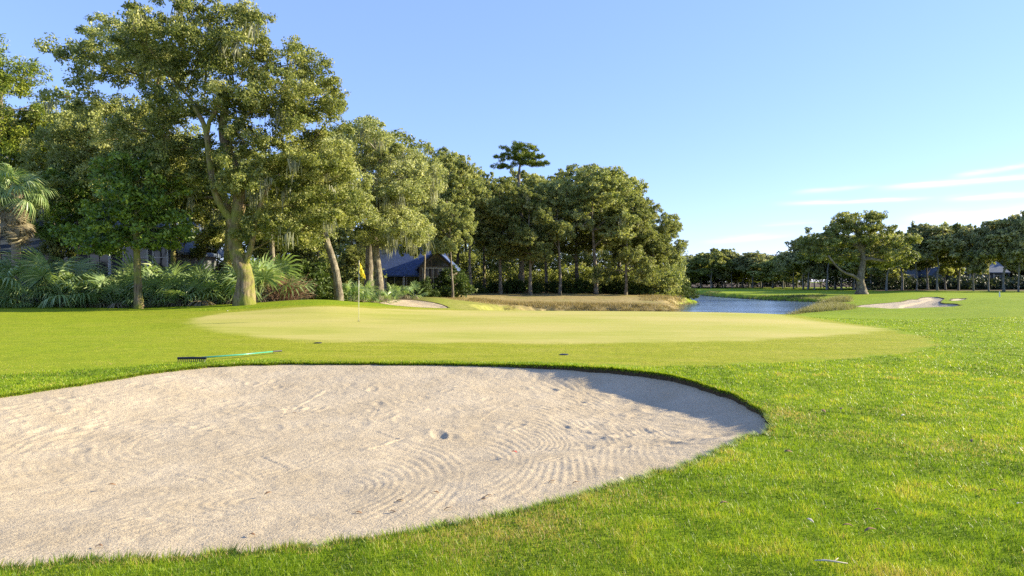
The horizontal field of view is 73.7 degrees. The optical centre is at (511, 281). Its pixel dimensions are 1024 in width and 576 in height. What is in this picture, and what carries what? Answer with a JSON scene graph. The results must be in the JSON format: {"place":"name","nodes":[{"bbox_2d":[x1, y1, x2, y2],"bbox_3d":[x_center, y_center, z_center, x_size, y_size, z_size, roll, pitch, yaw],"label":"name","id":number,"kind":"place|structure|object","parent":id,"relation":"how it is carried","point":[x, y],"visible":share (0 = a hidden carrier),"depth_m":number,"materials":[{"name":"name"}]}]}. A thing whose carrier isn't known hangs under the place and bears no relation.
{"place":"outdoors","nodes":[
{"label":"outdoors","id":0,"kind":"place"},
{"bbox_2d":[0,33,76,301],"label":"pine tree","id":1,"kind":"object","parent":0,"point":[19,83],"visible":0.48,"depth_m":41.64,"materials":[{"name":"plant"}]},
{"bbox_2d":[0,282,1023,575],"bbox_3d":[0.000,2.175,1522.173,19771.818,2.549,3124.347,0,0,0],"label":"ground","id":2,"kind":"structure","parent":0,"point":[370,330],"depth_m":15.67,"materials":[{"name":"plant"}]},
{"bbox_2d":[0,161,58,306],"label":"cabbage palm","id":3,"kind":"object","parent":2,"relation":"on","point":[16,227],"visible":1,"depth_m":34.08,"materials":[{"name":"green plant"}]},
{"bbox_2d":[0,279,62,307],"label":"bush","id":4,"kind":"object","parent":2,"relation":"on","point":[40,285],"visible":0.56,"depth_m":33.47,"materials":[{"name":"green plant"}]},
{"bbox_2d":[0,261,63,305],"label":"fan palm","id":5,"kind":"object","parent":2,"relation":"on","point":[12,272],"visible":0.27,"depth_m":33.25,"materials":[{"name":"green plant"}]},
{"bbox_2d":[0,245,106,308],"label":"fan palm","id":6,"kind":"object","parent":2,"relation":"on","point":[46,271],"visible":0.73,"depth_m":33.21,"materials":[{"name":"green plant"}]},
{"bbox_2d":[0,248,112,306],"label":"fan palm","id":7,"kind":"object","parent":2,"relation":"on","point":[6,266],"visible":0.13,"depth_m":35.11,"materials":[{"name":"green plant"}]},
{"bbox_2d":[1,85,112,262],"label":"oak tree","id":8,"kind":"object","parent":2,"relation":"on","point":[26,118],"visible":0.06,"depth_m":43.35,"materials":[{"name":"green plant"}]},
{"bbox_2d":[34,219,79,301],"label":"understory tree","id":9,"kind":"object","parent":2,"relation":"on","point":[52,249],"visible":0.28,"depth_m":40.17,"materials":[{"name":"plant"}]},
{"bbox_2d":[22,162,128,261],"bbox_3d":[-24.241,-2.591,38.190,5.467,8.190,4.652,0,0,0],"label":"young tree","id":10,"kind":"object","parent":2,"relation":"on","point":[62,211],"visible":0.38,"depth_m":37.01,"materials":[{"name":"green plant"}]},
{"bbox_2d":[24,254,127,307],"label":"fan palm","id":11,"kind":"object","parent":2,"relation":"on","point":[79,284],"visible":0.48,"depth_m":33.81,"materials":[{"name":"green plant"}]},
{"bbox_2d":[51,273,120,307],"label":"saw palmetto","id":12,"kind":"object","parent":2,"relation":"on","point":[79,294],"visible":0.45,"depth_m":33.68,"materials":[{"name":"green plant"}]},
{"bbox_2d":[0,208,194,300],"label":"house","id":13,"kind":"structure","parent":2,"relation":"on","point":[3,245],"depth_m":44.98,"materials":[{"name":"grey"}]},
{"bbox_2d":[88,253,107,275],"bbox_3d":[-27.200,-1.036,44.970,1.580,1.690,0.090,0,0,0],"label":"window","id":14,"kind":"structure","parent":13,"relation":"in","point":[104,257],"depth_m":44.99,"materials":[{"name":"grey glass"}]},
{"bbox_2d":[79,270,145,307],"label":"saw palmetto","id":15,"kind":"object","parent":2,"relation":"on","point":[110,285],"visible":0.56,"depth_m":33.87,"materials":[{"name":"green plant"}]},
{"bbox_2d":[13,11,231,297],"bbox_3d":[-22.253,-6.871,38.848,9.821,16.517,11.256,0,0,-38],"label":"oak tree","id":16,"kind":"object","parent":2,"relation":"on","point":[87,119],"visible":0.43,"depth_m":37.19,"materials":[{"name":"green plant"}]},
{"bbox_2d":[47,146,201,308],"bbox_3d":[-18.183,-2.493,32.209,6.581,8.068,4.951,0,0,0],"label":"young tree","id":17,"kind":"object","parent":2,"relation":"on","point":[133,207],"visible":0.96,"depth_m":31.64,"materials":[{"name":"green plant"}]},
{"bbox_2d":[102,274,156,307],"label":"saw palmetto","id":18,"kind":"object","parent":2,"relation":"on","point":[126,297],"visible":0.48,"depth_m":34.08,"materials":[{"name":"green plant"}]},
{"bbox_2d":[98,252,178,300],"bbox_3d":[-20.067,0.235,36.482,5.018,3.904,5.135,0,0,19],"label":"saw palmetto","id":19,"kind":"object","parent":2,"relation":"on","point":[130,264],"visible":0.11,"depth_m":35.95,"materials":[{"name":"green plant"}]},
{"bbox_2d":[116,262,184,307],"bbox_3d":[-18.211,0.330,34.398,3.973,2.764,3.448,0,0,39],"label":"saw palmetto","id":20,"kind":"object","parent":2,"relation":"on","point":[154,282],"visible":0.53,"depth_m":33.73,"materials":[{"name":"green plant"}]},
{"bbox_2d":[130,260,193,307],"bbox_3d":[-17.468,0.313,34.445,3.539,2.873,3.473,0,0,-3],"label":"saw palmetto","id":21,"kind":"object","parent":2,"relation":"on","point":[152,275],"visible":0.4,"depth_m":33.98,"materials":[{"name":"green plant"}]},
{"bbox_2d":[108,218,223,275],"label":"house","id":22,"kind":"structure","parent":2,"relation":"on","point":[162,257],"depth_m":42.50,"materials":[{"name":"grey"}]},
{"bbox_2d":[122,246,148,270],"bbox_3d":[-23.421,-1.307,42.470,1.680,1.790,0.090,0,0,0],"label":"window","id":23,"kind":"structure","parent":22,"relation":"in","point":[143,252],"depth_m":42.49,"materials":[{"name":"glass"}]},
{"bbox_2d":[152,247,168,272],"bbox_3d":[-21.871,-1.307,42.470,1.080,1.790,0.090,0,0,0],"label":"window","id":24,"kind":"structure","parent":22,"relation":"in","point":[161,257],"depth_m":42.49,"materials":[{"name":"glass"}]},
{"bbox_2d":[141,253,194,300],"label":"saw palmetto","id":25,"kind":"object","parent":2,"relation":"on","point":[156,264],"visible":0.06,"depth_m":36.54,"materials":[{"name":"green plant"}]},
{"bbox_2d":[142,267,210,306],"bbox_3d":[-16.703,0.457,34.051,3.737,2.498,3.217,0,0,43],"label":"saw palmetto","id":26,"kind":"object","parent":2,"relation":"on","point":[168,285],"visible":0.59,"depth_m":33.45,"materials":[{"name":"green plant"}]},
{"bbox_2d":[155,258,218,277],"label":"saw palmetto","id":27,"kind":"object","parent":2,"relation":"on","point":[197,266],"visible":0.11,"depth_m":37.23,"materials":[{"name":"green plant"}]},
{"bbox_2d":[143,143,231,269],"bbox_3d":[-18.846,-3.439,40.340,5.275,9.816,5.822,0,0,-9],"label":"oak tree","id":28,"kind":"object","parent":2,"relation":"on","point":[209,234],"visible":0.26,"depth_m":40.48,"materials":[{"name":"green plant"}]},
{"bbox_2d":[158,267,231,306],"bbox_3d":[-15.603,0.324,34.152,3.777,2.630,3.533,0,0,-19],"label":"saw palmetto","id":29,"kind":"object","parent":2,"relation":"on","point":[191,285],"visible":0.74,"depth_m":33.71,"materials":[{"name":"green plant"}]},
{"bbox_2d":[176,270,236,305],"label":"saw palmetto","id":30,"kind":"object","parent":2,"relation":"on","point":[212,284],"visible":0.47,"depth_m":33.98,"materials":[{"name":"green plant"}]},
{"bbox_2d":[188,219,225,292],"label":"understory tree","id":31,"kind":"object","parent":2,"relation":"on","point":[197,253],"visible":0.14,"depth_m":43.55,"materials":[{"name":"plant"}]},
{"bbox_2d":[193,270,232,303],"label":"saw palmetto","id":32,"kind":"object","parent":2,"relation":"on","point":[204,297],"visible":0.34,"depth_m":34.48,"materials":[{"name":"green plant"}]},
{"bbox_2d":[93,0,363,305],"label":"oak tree","id":33,"kind":"object","parent":2,"relation":"on","point":[292,113],"visible":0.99,"depth_m":31.53,"materials":[{"name":"green plant"}]},
{"bbox_2d":[177,350,281,361],"bbox_3d":[-5.842,1.575,14.413,2.203,0.108,0.409,0,0,-43],"label":"bunker rake","id":34,"kind":"object","parent":2,"relation":"on","point":[193,358],"visible":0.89,"depth_m":14.01,"materials":[{"name":"teal plastic"}]},
{"bbox_2d":[217,257,305,304],"bbox_3d":[-12.805,0.202,34.315,4.636,3.025,5.050,0,0,7],"label":"saw palmetto","id":35,"kind":"object","parent":2,"relation":"on","point":[268,276],"visible":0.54,"depth_m":33.93,"materials":[{"name":"green plant"}]},
{"bbox_2d":[218,253,311,302],"bbox_3d":[-13.033,-0.018,35.875,4.913,3.231,4.613,0,0,-34],"label":"saw palmetto","id":36,"kind":"object","parent":2,"relation":"on","point":[261,262],"visible":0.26,"depth_m":35.19,"materials":[{"name":"green plant"}]},
{"bbox_2d":[244,231,288,290],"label":"understory tree","id":37,"kind":"object","parent":2,"relation":"on","point":[258,252],"visible":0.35,"depth_m":41.27,"materials":[{"name":"plant"}]},
{"bbox_2d":[217,160,318,300],"bbox_3d":[-13.194,-2.574,37.078,5.413,7.697,4.494,0,0,0],"label":"oak tree","id":38,"kind":"object","parent":2,"relation":"on","point":[272,249],"visible":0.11,"depth_m":36.73,"materials":[{"name":"green plant"}]},
{"bbox_2d":[230,252,316,300],"bbox_3d":[-13.188,0.256,37.332,5.163,3.652,4.516,0,0,-36],"label":"saw palmetto","id":39,"kind":"object","parent":2,"relation":"on","point":[289,270],"visible":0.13,"depth_m":36.85,"materials":[{"name":"green plant"}]},
{"bbox_2d":[257,271,318,301],"bbox_3d":[-12.034,0.359,35.559,3.775,1.873,3.806,0,0,-13],"label":"dry shrub","id":40,"kind":"object","parent":2,"relation":"on","point":[276,294],"visible":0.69,"depth_m":35.30,"materials":[{"name":"plant"}]},
{"bbox_2d":[284,240,319,266],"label":"understory tree","id":41,"kind":"object","parent":2,"relation":"on","point":[301,255],"visible":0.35,"depth_m":45.51,"materials":[{"name":"plant"}]},
{"bbox_2d":[290,258,332,299],"bbox_3d":[-12.591,0.098,40.864,3.860,3.022,3.760,0,0,-7],"label":"bush","id":42,"kind":"object","parent":2,"relation":"on","point":[318,290],"visible":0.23,"depth_m":40.51,"materials":[{"name":"green plant"}]},
{"bbox_2d":[243,130,381,300],"bbox_3d":[-11.840,-3.687,40.130,7.938,10.249,6.405,0,0,0],"label":"oak tree","id":43,"kind":"object","parent":2,"relation":"on","point":[364,214],"visible":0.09,"depth_m":39.87,"materials":[{"name":"green plant"}]},
{"bbox_2d":[296,257,350,300],"bbox_3d":[-11.869,0.067,42.032,4.136,3.238,4.029,0,0,-38],"label":"bush","id":44,"kind":"object","parent":2,"relation":"on","point":[325,278],"visible":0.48,"depth_m":41.23,"materials":[{"name":"green plant"}]},
{"bbox_2d":[303,199,359,257],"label":"background tree","id":45,"kind":"object","parent":2,"relation":"on","point":[345,239],"visible":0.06,"depth_m":60.96,"materials":[{"name":"plant"}]},
{"bbox_2d":[337,244,365,291],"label":"understory tree","id":46,"kind":"object","parent":2,"relation":"on","point":[348,256],"visible":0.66,"depth_m":53.44,"materials":[{"name":"plant"}]},
{"bbox_2d":[332,281,377,301],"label":"saw palmetto","id":47,"kind":"object","parent":2,"relation":"on","point":[358,289],"visible":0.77,"depth_m":42.62,"materials":[{"name":"green plant"}]},
{"bbox_2d":[349,277,383,302],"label":"saw palmetto","id":48,"kind":"object","parent":2,"relation":"on","point":[372,289],"visible":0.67,"depth_m":43.60,"materials":[{"name":"green plant"}]},
{"bbox_2d":[314,114,448,299],"bbox_3d":[-8.739,-4.790,45.912,9.070,12.644,8.313,0,0,0],"label":"oak tree","id":49,"kind":"object","parent":2,"relation":"on","point":[421,181],"visible":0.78,"depth_m":44.95,"materials":[{"name":"green plant"}]},
{"bbox_2d":[326,119,437,297],"bbox_3d":[-10.458,-5.389,51.626,10.873,13.648,7.366,0,0,-21],"label":"oak tree","id":50,"kind":"object","parent":2,"relation":"on","point":[404,137],"visible":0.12,"depth_m":49.84,"materials":[{"name":"green plant"}]},
{"bbox_2d":[0,365,766,565],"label":"bunker sand","id":51,"kind":"structure","parent":2,"relation":"on","point":[192,460],"depth_m":7.91,"materials":[{"name":"sand"}]},
{"bbox_2d":[363,244,447,294],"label":"house","id":52,"kind":"structure","parent":2,"relation":"on","point":[398,269],"depth_m":65.00,"materials":[{"name":"blue"}]},
{"bbox_2d":[380,300,447,307],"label":"bunker sand","id":53,"kind":"structure","parent":2,"relation":"on","point":[411,303],"depth_m":45.06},
{"bbox_2d":[389,191,453,290],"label":"oak tree","id":54,"kind":"object","parent":2,"relation":"on","point":[427,212],"visible":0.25,"depth_m":60.40,"materials":[{"name":"green plant"}]},
{"bbox_2d":[393,142,457,203],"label":"oak tree","id":55,"kind":"object","parent":2,"relation":"on","point":[430,149],"visible":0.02,"depth_m":82.47,"materials":[{"name":"green plant"}]},
{"bbox_2d":[411,276,440,297],"bbox_3d":[-7.510,0.571,60.025,2.757,2.159,2.686,0,0,-39],"label":"bush","id":56,"kind":"object","parent":2,"relation":"on","point":[427,285],"visible":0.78,"depth_m":59.49,"materials":[{"name":"green plant"}]},
{"bbox_2d":[415,253,460,292],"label":"house","id":57,"kind":"structure","parent":2,"relation":"on","point":[435,264],"depth_m":63.48,"materials":[{"name":"beige"}]},
{"bbox_2d":[422,268,450,291],"bbox_3d":[-7.038,-0.154,63.470,2.680,2.290,0.090,0,0,0],"label":"window","id":58,"kind":"structure","parent":57,"relation":"in","point":[430,272],"depth_m":63.49,"materials":[{"name":"grey glass"}]},
{"bbox_2d":[407,152,479,253],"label":"oak tree","id":59,"kind":"object","parent":2,"relation":"on","point":[457,182],"visible":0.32,"depth_m":69.92,"materials":[{"name":"green plant"}]},
{"bbox_2d":[204,208,690,299],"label":"undergrowth","id":60,"kind":"object","parent":2,"relation":"on","point":[585,261],"visible":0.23,"depth_m":91.99,"materials":[{"name":"plant"}]},
{"bbox_2d":[421,201,478,297],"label":"oak tree","id":61,"kind":"object","parent":2,"relation":"on","point":[446,245],"visible":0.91,"depth_m":59.20,"materials":[{"name":"green plant"}]},
{"bbox_2d":[432,264,477,297],"bbox_3d":[-5.344,0.188,62.659,4.566,3.670,4.687,0,0,-5],"label":"bush","id":62,"kind":"object","parent":2,"relation":"on","point":[461,288],"visible":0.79,"depth_m":62.20,"materials":[{"name":"green plant"}]},
{"bbox_2d":[443,154,481,265],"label":"oak tree","id":63,"kind":"object","parent":2,"relation":"on","point":[475,170],"visible":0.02,"depth_m":86.14,"materials":[{"name":"green plant"}]},
{"bbox_2d":[454,176,498,293],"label":"oak tree","id":64,"kind":"object","parent":2,"relation":"on","point":[480,202],"visible":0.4,"depth_m":74.68,"materials":[{"name":"green plant"}]},
{"bbox_2d":[466,171,501,287],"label":"oak tree","id":65,"kind":"object","parent":2,"relation":"on","point":[477,244],"visible":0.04,"depth_m":89.89,"materials":[{"name":"green plant"}]},
{"bbox_2d":[473,176,532,293],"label":"oak tree","id":66,"kind":"object","parent":2,"relation":"on","point":[492,244],"visible":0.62,"depth_m":75.85,"materials":[{"name":"green plant"}]},
{"bbox_2d":[503,277,527,292],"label":"bush","id":67,"kind":"object","parent":2,"relation":"on","point":[520,285],"visible":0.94,"depth_m":80.70,"materials":[{"name":"green plant"}]},
{"bbox_2d":[492,168,542,287],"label":"oak tree","id":68,"kind":"object","parent":2,"relation":"on","point":[524,176],"visible":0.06,"depth_m":86.07,"materials":[{"name":"green plant"}]},
{"bbox_2d":[490,140,550,281],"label":"pine tree","id":69,"kind":"object","parent":2,"relation":"on","point":[524,155],"visible":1,"depth_m":81.57,"materials":[{"name":"plant"}]},
{"bbox_2d":[491,183,567,294],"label":"oak tree","id":70,"kind":"object","parent":2,"relation":"on","point":[531,247],"visible":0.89,"depth_m":73.71,"materials":[{"name":"green plant"}]},
{"bbox_2d":[509,175,567,292],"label":"oak tree","id":71,"kind":"object","parent":2,"relation":"on","point":[536,179],"visible":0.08,"depth_m":82.83,"materials":[{"name":"green plant"}]},
{"bbox_2d":[525,179,594,293],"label":"oak tree","id":72,"kind":"object","parent":2,"relation":"on","point":[556,187],"visible":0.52,"depth_m":75.35,"materials":[{"name":"green plant"}]},
{"bbox_2d":[444,293,691,311],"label":"dry grass","id":73,"kind":"structure","parent":2,"relation":"on","point":[576,305],"depth_m":61.40,"materials":[{"name":"plant"}]},
{"bbox_2d":[568,277,589,293],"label":"bush","id":74,"kind":"object","parent":2,"relation":"on","point":[580,286],"visible":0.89,"depth_m":80.61,"materials":[{"name":"green plant"}]},
{"bbox_2d":[547,163,613,278],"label":"oak tree","id":75,"kind":"object","parent":2,"relation":"on","point":[577,245],"visible":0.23,"depth_m":87.20,"materials":[{"name":"green plant"}]},
{"bbox_2d":[552,163,642,293],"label":"oak tree","id":76,"kind":"object","parent":2,"relation":"on","point":[600,182],"visible":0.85,"depth_m":75.60,"materials":[{"name":"green plant"}]},
{"bbox_2d":[588,176,655,287],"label":"oak tree","id":77,"kind":"object","parent":2,"relation":"on","point":[640,187],"visible":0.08,"depth_m":85.88,"materials":[{"name":"green plant"}]},
{"bbox_2d":[590,196,664,294],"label":"oak tree","id":78,"kind":"object","parent":2,"relation":"on","point":[643,270],"visible":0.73,"depth_m":76.97,"materials":[{"name":"green plant"}]},
{"bbox_2d":[610,195,678,277],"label":"oak tree","id":79,"kind":"object","parent":2,"relation":"on","point":[665,226],"visible":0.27,"depth_m":82.94,"materials":[{"name":"green plant"}]},
{"bbox_2d":[629,231,678,290],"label":"oak tree","id":80,"kind":"object","parent":2,"relation":"on","point":[656,245],"visible":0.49,"depth_m":80.78,"materials":[{"name":"green plant"}]},
{"bbox_2d":[652,212,688,267],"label":"oak tree","id":81,"kind":"object","parent":2,"relation":"on","point":[679,248],"visible":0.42,"depth_m":88.93,"materials":[{"name":"green plant"}]},
{"bbox_2d":[688,251,732,287],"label":"oak tree","id":82,"kind":"object","parent":2,"relation":"on","point":[712,259],"visible":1,"depth_m":189.19,"materials":[{"name":"green plant"}]},
{"bbox_2d":[714,251,751,287],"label":"oak tree","id":83,"kind":"object","parent":2,"relation":"on","point":[721,273],"visible":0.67,"depth_m":192.76,"materials":[{"name":"plant"}]},
{"bbox_2d":[733,250,766,287],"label":"oak tree","id":84,"kind":"object","parent":2,"relation":"on","point":[747,259],"visible":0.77,"depth_m":188.46,"materials":[{"name":"plant"}]},
{"bbox_2d":[697,291,828,301],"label":"bank grass","id":85,"kind":"structure","parent":2,"relation":"on","point":[813,296],"depth_m":98.07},
{"bbox_2d":[746,259,800,287],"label":"oak tree","id":86,"kind":"object","parent":2,"relation":"on","point":[761,266],"visible":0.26,"depth_m":183.97,"materials":[{"name":"green plant"}]},
{"bbox_2d":[763,256,799,287],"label":"oak tree","id":87,"kind":"object","parent":2,"relation":"on","point":[779,277],"visible":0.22,"depth_m":179.79,"materials":[{"name":"green plant"}]},
{"bbox_2d":[775,251,826,288],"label":"oak tree","id":88,"kind":"object","parent":2,"relation":"on","point":[795,267],"visible":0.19,"depth_m":159.75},
{"bbox_2d":[773,233,834,289],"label":"background tree","id":89,"kind":"object","parent":2,"relation":"on","point":[786,258],"visible":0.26,"depth_m":151.91,"materials":[{"name":"plant"}]},
{"bbox_2d":[796,259,831,289],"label":"oak tree","id":90,"kind":"object","parent":2,"relation":"on","point":[817,271],"visible":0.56,"depth_m":147.86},
{"bbox_2d":[783,294,858,314],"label":"reeds","id":91,"kind":"object","parent":2,"relation":"on","point":[832,303],"visible":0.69,"depth_m":48.35,"materials":[{"name":"plant"}]},
{"bbox_2d":[682,251,1023,289],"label":"undergrowth","id":92,"kind":"object","parent":2,"relation":"on","point":[981,283],"visible":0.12,"depth_m":139.55,"materials":[{"name":"green plant"}]},
{"bbox_2d":[795,209,922,293],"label":"oak tree","id":93,"kind":"object","parent":2,"relation":"on","point":[870,238],"visible":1,"depth_m":99.01,"materials":[{"name":"green plant"}]},
{"bbox_2d":[841,244,910,288],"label":"oak tree","id":94,"kind":"object","parent":2,"relation":"on","point":[851,265],"visible":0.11,"depth_m":140.05,"materials":[{"name":"green plant"}]},
{"bbox_2d":[858,232,919,290],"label":"oak tree","id":95,"kind":"object","parent":2,"relation":"on","point":[876,271],"visible":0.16,"depth_m":122.68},
{"bbox_2d":[876,232,929,289],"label":"oak tree","id":96,"kind":"object","parent":2,"relation":"on","point":[922,265],"visible":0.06,"depth_m":127.89,"materials":[{"name":"green plant"}]},
{"bbox_2d":[859,297,957,307],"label":"bunker sand","id":97,"kind":"structure","parent":2,"relation":"on","point":[926,302],"depth_m":56.34,"materials":[{"name":"sand"}]},
{"bbox_2d":[903,220,940,290],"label":"oak tree","id":98,"kind":"object","parent":2,"relation":"on","point":[915,229],"visible":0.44,"depth_m":122.68,"materials":[{"name":"plant"}]},
{"bbox_2d":[915,222,966,290],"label":"oak tree","id":99,"kind":"object","parent":2,"relation":"on","point":[934,243],"visible":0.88,"depth_m":120.04,"materials":[{"name":"plant"}]},
{"bbox_2d":[927,221,964,289],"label":"oak tree","id":100,"kind":"object","parent":2,"relation":"on","point":[944,270],"visible":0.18,"depth_m":128.44,"materials":[{"name":"green plant"}]},
{"bbox_2d":[938,222,998,290],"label":"oak tree","id":101,"kind":"object","parent":2,"relation":"on","point":[956,227],"visible":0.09,"depth_m":124.24,"materials":[{"name":"green plant"}]},
{"bbox_2d":[954,224,989,290],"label":"oak tree","id":102,"kind":"object","parent":2,"relation":"on","point":[963,233],"visible":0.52,"depth_m":118.85,"materials":[{"name":"plant"}]},
{"bbox_2d":[947,261,1009,280],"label":"house","id":103,"kind":"structure","parent":2,"relation":"on","point":[996,270],"depth_m":144.00,"materials":[{"name":"grey"}]},
{"bbox_2d":[964,221,1015,290],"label":"oak tree","id":104,"kind":"object","parent":2,"relation":"on","point":[980,243],"visible":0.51,"depth_m":117.10,"materials":[{"name":"plant"}]},
{"bbox_2d":[965,214,1023,291],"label":"oak tree","id":105,"kind":"object","parent":2,"relation":"on","point":[995,237],"visible":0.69,"depth_m":114.62,"materials":[{"name":"plant"}]},
{"bbox_2d":[991,213,1023,291],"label":"oak tree","id":106,"kind":"object","parent":2,"relation":"on","point":[1017,265],"visible":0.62,"depth_m":113.52,"materials":[{"name":"plant"}]},
{"bbox_2d":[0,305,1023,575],"bbox_3d":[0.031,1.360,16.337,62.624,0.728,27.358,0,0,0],"label":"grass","id":107,"kind":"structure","parent":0,"point":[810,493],"depth_m":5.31,"materials":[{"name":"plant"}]},
{"bbox_2d":[0,0,1023,281],"label":"sky","id":108,"kind":"structure","parent":0,"point":[755,123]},
{"bbox_2d":[670,295,814,313],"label":"lake water","id":109,"kind":"structure","parent":0,"point":[717,304],"depth_m":77.12,"materials":[{"name":"blue liquid"}]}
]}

